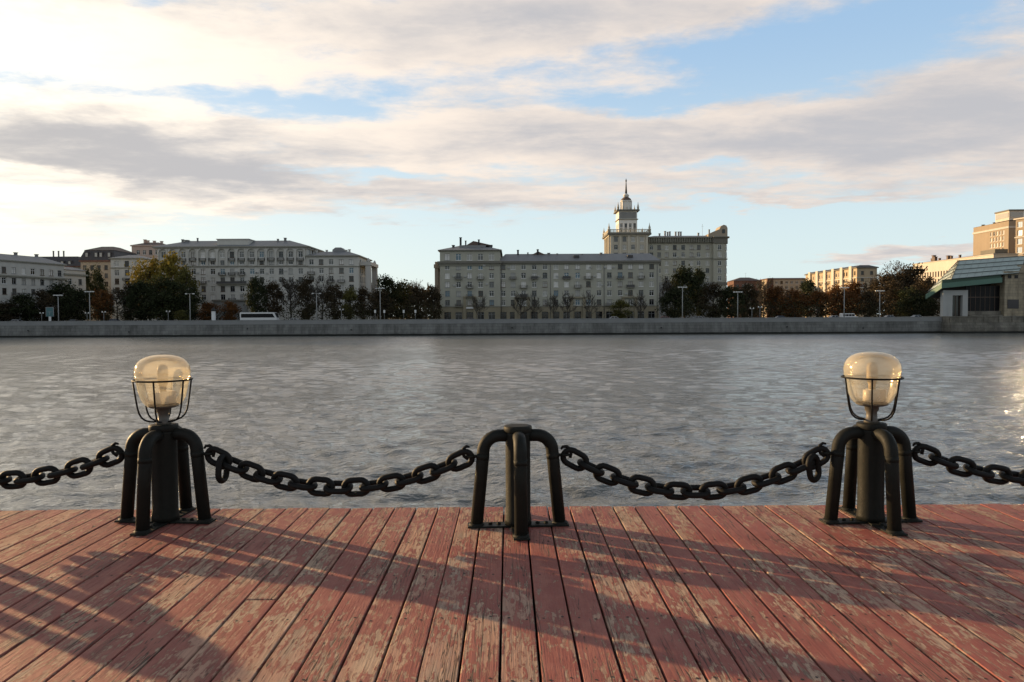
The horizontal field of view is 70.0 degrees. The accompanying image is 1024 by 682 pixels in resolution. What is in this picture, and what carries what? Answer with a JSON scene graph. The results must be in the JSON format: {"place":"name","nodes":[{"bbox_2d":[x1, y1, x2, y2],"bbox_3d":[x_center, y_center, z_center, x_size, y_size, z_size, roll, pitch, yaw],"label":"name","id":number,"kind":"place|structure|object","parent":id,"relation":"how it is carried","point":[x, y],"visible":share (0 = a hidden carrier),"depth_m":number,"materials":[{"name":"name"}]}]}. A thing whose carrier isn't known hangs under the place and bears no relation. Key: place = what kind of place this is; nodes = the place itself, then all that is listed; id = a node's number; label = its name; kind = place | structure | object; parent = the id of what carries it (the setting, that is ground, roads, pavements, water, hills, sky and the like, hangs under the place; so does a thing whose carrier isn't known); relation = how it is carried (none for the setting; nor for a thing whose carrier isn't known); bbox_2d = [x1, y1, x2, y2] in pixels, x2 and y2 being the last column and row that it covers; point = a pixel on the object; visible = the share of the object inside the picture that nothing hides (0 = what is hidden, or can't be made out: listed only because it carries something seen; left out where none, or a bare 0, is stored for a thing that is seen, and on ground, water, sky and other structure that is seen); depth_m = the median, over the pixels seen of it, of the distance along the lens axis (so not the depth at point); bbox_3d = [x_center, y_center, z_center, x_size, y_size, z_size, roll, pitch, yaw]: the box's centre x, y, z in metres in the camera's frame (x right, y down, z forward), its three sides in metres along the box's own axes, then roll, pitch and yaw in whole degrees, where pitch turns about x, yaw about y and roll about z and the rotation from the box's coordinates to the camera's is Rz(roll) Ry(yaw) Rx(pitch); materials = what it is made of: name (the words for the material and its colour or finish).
{"place":"outdoors","nodes":[
{"label":"outdoors","id":0,"kind":"place"},
{"bbox_2d":[42,251,80,268],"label":"mansard block","id":1,"kind":"structure","parent":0,"point":[72,261],"depth_m":352.91,"materials":[{"name":"grey paint"}]},
{"bbox_2d":[79,247,136,320],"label":"mansard house","id":2,"kind":"structure","parent":0,"point":[93,256],"depth_m":321.23,"materials":[{"name":"beige paint"}]},
{"bbox_2d":[108,255,156,320],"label":"grey wing","id":3,"kind":"structure","parent":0,"point":[120,278],"depth_m":299.30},
{"bbox_2d":[130,239,165,257],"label":"house","id":4,"kind":"structure","parent":0,"point":[145,249],"depth_m":348.80,"materials":[{"name":"paint"}]},
{"bbox_2d":[152,238,323,319],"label":"arcaded block","id":5,"kind":"structure","parent":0,"point":[223,270],"depth_m":282.24,"materials":[{"name":"grey paint"}]},
{"bbox_2d":[240,312,279,319],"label":"coach","id":6,"kind":"object","parent":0,"point":[259,316],"visible":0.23,"depth_m":236.59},
{"bbox_2d":[434,237,502,318],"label":"corner block","id":7,"kind":"structure","parent":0,"point":[465,273],"depth_m":275.49,"materials":[{"name":"beige paint"}]},
{"bbox_2d":[0,333,1023,513],"bbox_3d":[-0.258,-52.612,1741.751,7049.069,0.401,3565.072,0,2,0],"label":"river","id":8,"kind":"structure","parent":0,"point":[695,409],"depth_m":45.33,"materials":[{"name":"grey liquid"}]},
{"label":"deck piles","id":9,"kind":"structure","parent":8,"relation":"in","visible":0},
{"bbox_2d":[458,514,581,681],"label":"deck frame","id":10,"kind":"object","parent":9,"relation":"on","point":[501,611],"depth_m":4.22,"materials":[{"name":"grey"}]},
{"bbox_2d":[0,504,1023,681],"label":"deck","id":11,"kind":"structure","parent":10,"relation":"on","point":[776,593],"depth_m":3.92,"materials":[{"name":"red wood"}]},
{"bbox_2d":[114,354,215,535],"bbox_3d":[-2.558,0.715,5.375,0.587,1.230,0.587,-2,3,-41],"label":"bollard","id":12,"kind":"object","parent":11,"relation":"on","point":[159,455],"visible":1,"depth_m":5.33,"materials":[{"name":"metal"}]},
{"bbox_2d":[0,442,124,489],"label":"chain","id":13,"kind":"object","parent":12,"relation":"hanging from","point":[36,476],"visible":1,"depth_m":5.40,"materials":[{"name":"black metal"}]},
{"bbox_2d":[466,424,568,540],"bbox_3d":[0.043,0.961,5.235,0.587,0.720,0.587,1,3,41],"label":"bollard","id":14,"kind":"object","parent":11,"relation":"on","point":[516,438],"visible":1,"depth_m":5.18,"materials":[{"name":"metal"}]},
{"bbox_2d":[204,444,474,496],"bbox_3d":[-1.258,0.934,5.285,1.996,0.392,0.184,0,2,3],"label":"chain","id":15,"kind":"object","parent":14,"relation":"hanging from","point":[225,460],"visible":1,"depth_m":5.26,"materials":[{"name":"black metal"}]},
{"bbox_2d":[819,352,922,535],"bbox_3d":[2.597,0.692,5.285,0.587,1.230,0.587,1,3,41],"label":"bollard","id":16,"kind":"object","parent":11,"relation":"on","point":[878,458],"visible":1,"depth_m":5.24,"materials":[{"name":"metal"}]},
{"bbox_2d":[560,442,830,499],"bbox_3d":[1.320,0.940,5.259,1.949,0.426,0.165,0,2,0],"label":"chain","id":17,"kind":"object","parent":16,"relation":"hanging from","point":[810,461],"visible":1,"depth_m":5.24,"materials":[{"name":"black metal"}]},
{"bbox_2d":[912,442,1023,486],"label":"chain","id":18,"kind":"object","parent":16,"relation":"hanging from","point":[971,468],"visible":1,"depth_m":5.29,"materials":[{"name":"black metal"}]},
{"bbox_2d":[0,0,1023,315],"label":"sky","id":19,"kind":"structure","parent":0,"point":[822,135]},
{"bbox_2d":[500,249,660,318],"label":"apartment block","id":20,"kind":"structure","parent":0,"point":[606,280],"depth_m":276.53,"materials":[{"name":"beige paint"}]},
{"bbox_2d":[602,180,651,253],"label":"spired tower","id":21,"kind":"structure","parent":0,"point":[626,237],"depth_m":383.84,"materials":[{"name":"stone"}]},
{"bbox_2d":[727,277,762,317],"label":"brick house","id":22,"kind":"structure","parent":0,"point":[739,282],"depth_m":469.16,"materials":[{"name":"brown"}]},
{"bbox_2d":[761,278,805,317],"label":"brick block","id":23,"kind":"structure","parent":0,"point":[787,283],"depth_m":489.04,"materials":[{"name":"beige paint"}]},
{"bbox_2d":[804,265,878,316],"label":"sunlit block","id":24,"kind":"structure","parent":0,"point":[823,280],"depth_m":417.26,"materials":[{"name":"yellow paint"}]},
{"bbox_2d":[915,249,1018,315],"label":"ministry wing","id":25,"kind":"structure","parent":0,"point":[938,269],"depth_m":432.28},
{"bbox_2d":[972,209,1023,255],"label":"ministry tower","id":26,"kind":"structure","parent":0,"point":[999,232],"depth_m":425.49,"materials":[{"name":"beige paint"}]},
{"bbox_3d":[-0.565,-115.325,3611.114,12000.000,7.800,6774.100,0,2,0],"label":"ground","id":27,"kind":"structure","parent":0,"visible":0},
{"bbox_2d":[0,301,22,320],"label":"tree","id":28,"kind":"object","parent":27,"relation":"on","point":[5,316],"visible":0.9,"depth_m":239.21,"materials":[{"name":"green plant"}]},
{"bbox_2d":[3,293,41,320],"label":"evergreen tree","id":29,"kind":"object","parent":27,"relation":"on","point":[23,308],"visible":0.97,"depth_m":241.66,"materials":[{"name":"green plant"}]},
{"bbox_2d":[0,252,67,320],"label":"street block","id":30,"kind":"structure","parent":27,"relation":"on","point":[20,274],"depth_m":252.03,"materials":[{"name":"paint"}]},
{"bbox_2d":[27,289,62,320],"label":"tree","id":31,"kind":"object","parent":27,"relation":"on","point":[46,299],"visible":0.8,"depth_m":245.85,"materials":[{"name":"green plant"}]},
{"bbox_2d":[45,279,79,320],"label":"evergreen tree","id":32,"kind":"object","parent":27,"relation":"on","point":[56,288],"visible":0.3,"depth_m":259.36,"materials":[{"name":"green plant"}]},
{"bbox_2d":[55,288,95,320],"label":"evergreen tree","id":33,"kind":"object","parent":27,"relation":"on","point":[73,296],"visible":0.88,"depth_m":250.04,"materials":[{"name":"green plant"}]},
{"bbox_2d":[63,267,87,320],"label":"end house","id":34,"kind":"structure","parent":27,"relation":"on","point":[74,275],"depth_m":270.77,"materials":[{"name":"beige paint"}]},
{"bbox_2d":[16,298,139,320],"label":"hedge","id":35,"kind":"object","parent":27,"relation":"on","point":[84,316],"visible":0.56,"depth_m":247.69,"materials":[{"name":"green plant"}]},
{"bbox_2d":[84,265,94,319],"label":"evergreen tree","id":36,"kind":"object","parent":27,"relation":"on","point":[88,279],"visible":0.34,"depth_m":283.64,"materials":[{"name":"green plant"}]},
{"bbox_2d":[89,262,108,320],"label":"evergreen tree","id":37,"kind":"object","parent":27,"relation":"on","point":[97,276],"visible":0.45,"depth_m":285.76,"materials":[{"name":"green plant"}]},
{"bbox_2d":[88,287,115,320],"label":"autumn tree","id":38,"kind":"object","parent":27,"relation":"on","point":[104,297],"visible":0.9,"depth_m":248.83,"materials":[{"name":"brown plant"}]},
{"bbox_2d":[107,286,128,318],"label":"bare tree","id":39,"kind":"object","parent":27,"relation":"on","point":[114,292],"visible":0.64,"depth_m":254.52,"materials":[{"name":"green plant"}]},
{"bbox_2d":[115,282,142,320],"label":"tree","id":40,"kind":"object","parent":27,"relation":"on","point":[124,288],"visible":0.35,"depth_m":255.80,"materials":[{"name":"green plant"}]},
{"bbox_2d":[119,279,161,320],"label":"evergreen tree","id":41,"kind":"object","parent":27,"relation":"on","point":[134,289],"visible":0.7,"depth_m":249.19,"materials":[{"name":"green plant"}]},
{"bbox_2d":[124,255,164,317],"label":"yellow tree","id":42,"kind":"object","parent":27,"relation":"on","point":[148,272],"visible":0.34,"depth_m":265.78,"materials":[{"name":"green plant"}]},
{"bbox_2d":[139,274,190,320],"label":"evergreen tree","id":43,"kind":"object","parent":27,"relation":"on","point":[167,296],"visible":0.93,"depth_m":247.69,"materials":[{"name":"green plant"}]},
{"bbox_2d":[155,251,191,318],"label":"yellow tree","id":44,"kind":"object","parent":27,"relation":"on","point":[168,267],"visible":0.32,"depth_m":263.57,"materials":[{"name":"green plant"}]},
{"bbox_2d":[173,263,202,314],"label":"tree","id":45,"kind":"object","parent":27,"relation":"on","point":[183,275],"visible":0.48,"depth_m":260.36,"materials":[{"name":"green plant"}]},
{"bbox_2d":[174,282,206,319],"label":"evergreen tree","id":46,"kind":"object","parent":27,"relation":"on","point":[184,302],"visible":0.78,"depth_m":250.79,"materials":[{"name":"green plant"}]},
{"bbox_2d":[140,301,240,320],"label":"hedge","id":47,"kind":"object","parent":27,"relation":"on","point":[224,313],"visible":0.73,"depth_m":248.56,"materials":[{"name":"green plant"}]},
{"bbox_2d":[195,302,220,319],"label":"autumn tree","id":48,"kind":"object","parent":27,"relation":"on","point":[208,306],"visible":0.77,"depth_m":248.34,"materials":[{"name":"brown plant"}]},
{"bbox_2d":[216,300,241,319],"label":"autumn tree","id":49,"kind":"object","parent":27,"relation":"on","point":[229,307],"visible":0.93,"depth_m":246.70,"materials":[{"name":"brown plant"}]},
{"bbox_2d":[243,275,269,311],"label":"tree","id":50,"kind":"object","parent":27,"relation":"on","point":[255,287],"visible":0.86,"depth_m":254.51,"materials":[{"name":"green plant"}]},
{"bbox_2d":[262,279,287,318],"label":"tree","id":51,"kind":"object","parent":27,"relation":"on","point":[273,287],"visible":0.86,"depth_m":258.48,"materials":[{"name":"green plant"}]},
{"bbox_2d":[278,276,301,317],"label":"bare tree","id":52,"kind":"object","parent":27,"relation":"on","point":[287,286],"visible":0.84,"depth_m":260.66,"materials":[{"name":"grey plant"}]},
{"bbox_2d":[292,274,320,319],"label":"tree","id":53,"kind":"object","parent":27,"relation":"on","point":[303,287],"visible":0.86,"depth_m":256.25,"materials":[{"name":"green plant"}]},
{"bbox_2d":[308,274,333,319],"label":"bare tree","id":54,"kind":"object","parent":27,"relation":"on","point":[318,290],"visible":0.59,"depth_m":260.89,"materials":[{"name":"grey plant"}]},
{"bbox_2d":[318,283,344,319],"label":"tree","id":55,"kind":"object","parent":27,"relation":"on","point":[333,296],"visible":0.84,"depth_m":252.76,"materials":[{"name":"green plant"}]},
{"bbox_2d":[305,247,377,319],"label":"corner wing","id":56,"kind":"structure","parent":27,"relation":"on","point":[343,267],"depth_m":282.44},
{"bbox_2d":[340,285,358,319],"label":"tree","id":57,"kind":"object","parent":27,"relation":"on","point":[349,297],"visible":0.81,"depth_m":254.53,"materials":[{"name":"green plant"}]},
{"bbox_2d":[281,293,441,319],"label":"hedge","id":58,"kind":"object","parent":27,"relation":"on","point":[347,312],"visible":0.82,"depth_m":246.66,"materials":[{"name":"green plant"}]},
{"bbox_2d":[351,286,374,319],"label":"tree","id":59,"kind":"object","parent":27,"relation":"on","point":[363,293],"visible":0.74,"depth_m":256.40,"materials":[{"name":"green plant"}]},
{"bbox_2d":[365,289,395,318],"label":"tree","id":60,"kind":"object","parent":27,"relation":"on","point":[375,299],"visible":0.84,"depth_m":248.31,"materials":[{"name":"green plant"}]},
{"bbox_2d":[373,273,403,318],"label":"evergreen tree","id":61,"kind":"object","parent":27,"relation":"on","point":[388,282],"visible":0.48,"depth_m":288.83,"materials":[{"name":"green plant"}]},
{"bbox_2d":[390,277,415,318],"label":"tree","id":62,"kind":"object","parent":27,"relation":"on","point":[402,286],"visible":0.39,"depth_m":297.43,"materials":[{"name":"green plant"}]},
{"bbox_2d":[400,284,433,318],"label":"tree","id":63,"kind":"object","parent":27,"relation":"on","point":[419,295],"visible":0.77,"depth_m":278.07,"materials":[{"name":"green plant"}]},
{"bbox_2d":[421,285,442,318],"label":"tree","id":64,"kind":"object","parent":27,"relation":"on","point":[435,294],"visible":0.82,"depth_m":267.30,"materials":[{"name":"green plant"}]},
{"bbox_2d":[0,317,941,337],"bbox_3d":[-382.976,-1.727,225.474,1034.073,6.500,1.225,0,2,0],"label":"embankment wall","id":65,"kind":"structure","parent":27,"relation":"on","point":[418,327],"depth_m":225.14,"materials":[{"name":"concrete"}]},
{"bbox_2d":[471,295,487,318],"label":"bare tree","id":66,"kind":"object","parent":27,"relation":"on","point":[483,302],"visible":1,"depth_m":261.34,"materials":[{"name":"brown plant"}]},
{"bbox_2d":[512,293,532,318],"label":"bare tree","id":67,"kind":"object","parent":27,"relation":"on","point":[521,304],"visible":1,"depth_m":261.70,"materials":[{"name":"brown plant"}]},
{"bbox_2d":[527,293,542,318],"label":"bare tree","id":68,"kind":"object","parent":27,"relation":"on","point":[534,308],"visible":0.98,"depth_m":263.38,"materials":[{"name":"brown plant"}]},
{"bbox_2d":[559,293,575,318],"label":"bare tree","id":69,"kind":"object","parent":27,"relation":"on","point":[567,303],"visible":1,"depth_m":263.60,"materials":[{"name":"brown plant"}]},
{"bbox_2d":[581,291,597,317],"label":"bare tree","id":70,"kind":"object","parent":27,"relation":"on","point":[586,307],"visible":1,"depth_m":261.46,"materials":[{"name":"brown plant"}]},
{"bbox_2d":[608,299,634,317],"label":"tree","id":71,"kind":"object","parent":27,"relation":"on","point":[619,305],"visible":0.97,"depth_m":256.79,"materials":[{"name":"green plant"}]},
{"bbox_2d":[630,293,648,317],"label":"bare tree","id":72,"kind":"object","parent":27,"relation":"on","point":[640,301],"visible":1,"depth_m":261.33,"materials":[{"name":"brown plant"}]},
{"bbox_2d":[659,275,679,314],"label":"bare tree","id":73,"kind":"object","parent":27,"relation":"on","point":[666,284],"visible":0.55,"depth_m":284.02,"materials":[{"name":"green plant"}]},
{"bbox_2d":[655,285,691,317],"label":"evergreen tree","id":74,"kind":"object","parent":27,"relation":"on","point":[677,291],"visible":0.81,"depth_m":259.81,"materials":[{"name":"green plant"}]},
{"bbox_2d":[648,224,712,317],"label":"tower wing","id":75,"kind":"structure","parent":27,"relation":"on","point":[671,253],"depth_m":386.79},
{"bbox_2d":[668,264,702,317],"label":"evergreen tree","id":76,"kind":"object","parent":27,"relation":"on","point":[684,276],"visible":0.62,"depth_m":287.45,"materials":[{"name":"green plant"}]},
{"bbox_2d":[688,266,709,316],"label":"evergreen tree","id":77,"kind":"object","parent":27,"relation":"on","point":[701,277],"visible":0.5,"depth_m":289.89,"materials":[{"name":"green plant"}]},
{"bbox_2d":[693,281,729,317],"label":"tree","id":78,"kind":"object","parent":27,"relation":"on","point":[710,292],"visible":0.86,"depth_m":274.04,"materials":[{"name":"green plant"}]},
{"bbox_2d":[705,225,729,317],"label":"corner turret","id":79,"kind":"object","parent":27,"relation":"on","point":[719,235],"visible":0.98,"depth_m":384.92,"materials":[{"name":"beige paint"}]},
{"bbox_2d":[714,285,749,317],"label":"evergreen tree","id":80,"kind":"object","parent":27,"relation":"on","point":[729,290],"visible":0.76,"depth_m":270.33,"materials":[{"name":"green plant"}]},
{"bbox_2d":[660,292,804,317],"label":"hedge","id":81,"kind":"object","parent":27,"relation":"on","point":[712,310],"visible":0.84,"depth_m":249.65,"materials":[{"name":"green plant"}]},
{"bbox_2d":[735,282,761,317],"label":"tree","id":82,"kind":"object","parent":27,"relation":"on","point":[753,293],"visible":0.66,"depth_m":278.87,"materials":[{"name":"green plant"}]},
{"bbox_2d":[755,278,776,317],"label":"bare tree","id":83,"kind":"object","parent":27,"relation":"on","point":[765,286],"visible":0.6,"depth_m":329.28,"materials":[{"name":"brown plant"}]},
{"bbox_2d":[733,288,798,317],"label":"trees","id":84,"kind":"object","parent":27,"relation":"on","point":[765,307],"visible":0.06,"depth_m":348.22,"materials":[{"name":"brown plant"}]},
{"bbox_2d":[760,285,789,317],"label":"autumn tree","id":85,"kind":"object","parent":27,"relation":"on","point":[772,291],"visible":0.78,"depth_m":272.96,"materials":[{"name":"brown plant"}]},
{"bbox_2d":[775,287,813,316],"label":"autumn tree","id":86,"kind":"object","parent":27,"relation":"on","point":[795,295],"visible":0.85,"depth_m":263.38,"materials":[{"name":"brown plant"}]},
{"bbox_2d":[797,277,819,316],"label":"evergreen tree","id":87,"kind":"object","parent":27,"relation":"on","point":[807,286],"visible":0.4,"depth_m":297.90,"materials":[{"name":"green plant"}]},
{"bbox_2d":[806,290,829,316],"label":"autumn tree","id":88,"kind":"object","parent":27,"relation":"on","point":[822,295],"visible":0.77,"depth_m":266.90,"materials":[{"name":"brown plant"}]},
{"bbox_2d":[818,283,851,315],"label":"autumn tree","id":89,"kind":"object","parent":27,"relation":"on","point":[836,287],"visible":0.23,"depth_m":283.19,"materials":[{"name":"brown plant"}]},
{"bbox_2d":[822,289,861,314],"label":"autumn tree","id":90,"kind":"object","parent":27,"relation":"on","point":[848,295],"visible":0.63,"depth_m":259.81,"materials":[{"name":"brown plant"}]},
{"bbox_2d":[840,281,866,316],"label":"autumn tree","id":91,"kind":"object","parent":27,"relation":"on","point":[855,287],"visible":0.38,"depth_m":278.05,"materials":[{"name":"brown plant"}]},
{"bbox_2d":[852,289,884,316],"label":"tree","id":92,"kind":"object","parent":27,"relation":"on","point":[869,294],"visible":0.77,"depth_m":260.81,"materials":[{"name":"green plant"}]},
{"bbox_2d":[803,291,939,316],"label":"hedge","id":93,"kind":"object","parent":27,"relation":"on","point":[867,311],"visible":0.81,"depth_m":248.68,"materials":[{"name":"brown plant"}]},
{"bbox_2d":[866,270,898,316],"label":"tree","id":94,"kind":"object","parent":27,"relation":"on","point":[886,277],"visible":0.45,"depth_m":281.60,"materials":[{"name":"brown plant"}]},
{"bbox_2d":[874,279,908,316],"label":"tree","id":95,"kind":"object","parent":27,"relation":"on","point":[896,285],"visible":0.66,"depth_m":266.04,"materials":[{"name":"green plant"}]},
{"bbox_2d":[876,260,913,316],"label":"bare tree","id":96,"kind":"object","parent":27,"relation":"on","point":[898,267],"visible":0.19,"depth_m":288.93,"materials":[{"name":"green plant"}]},
{"bbox_2d":[883,263,925,315],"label":"tree","id":97,"kind":"object","parent":27,"relation":"on","point":[903,274],"visible":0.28,"depth_m":280.85,"materials":[{"name":"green plant"}]},
{"bbox_2d":[891,285,924,316],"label":"evergreen tree","id":98,"kind":"object","parent":27,"relation":"on","point":[906,298],"visible":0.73,"depth_m":258.46,"materials":[{"name":"green plant"}]},
{"bbox_2d":[902,262,929,288],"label":"tree","id":99,"kind":"object","parent":27,"relation":"on","point":[921,270],"visible":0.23,"depth_m":283.06,"materials":[{"name":"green plant"}]},
{"bbox_2d":[909,295,939,315],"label":"evergreen tree","id":100,"kind":"object","parent":27,"relation":"on","point":[925,300],"visible":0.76,"depth_m":254.53,"materials":[{"name":"green plant"}]},
{"bbox_2d":[910,275,938,314],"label":"tree","id":101,"kind":"object","parent":27,"relation":"on","point":[928,285],"visible":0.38,"depth_m":266.64,"materials":[{"name":"green plant"}]},
{"bbox_2d":[901,316,1023,332],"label":"abutment","id":102,"kind":"object","parent":27,"relation":"on","point":[982,324],"visible":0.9,"depth_m":220.37,"materials":[{"name":"concrete"}]},
{"bbox_2d":[926,256,1023,315],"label":"bridge pavilion","id":103,"kind":"structure","parent":102,"relation":"on","point":[985,287],"depth_m":226.25,"materials":[{"name":"white concrete"}]},
{"bbox_2d":[952,295,959,315],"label":"door","id":104,"kind":"structure","parent":103,"relation":"in","point":[956,298],"depth_m":226.96,"materials":[{"name":"grey glass"}]},
{"bbox_2d":[1013,217,1023,255],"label":"glazed block","id":105,"kind":"structure","parent":27,"relation":"on","point":[1019,244],"depth_m":397.90,"materials":[{"name":"beige paint"}]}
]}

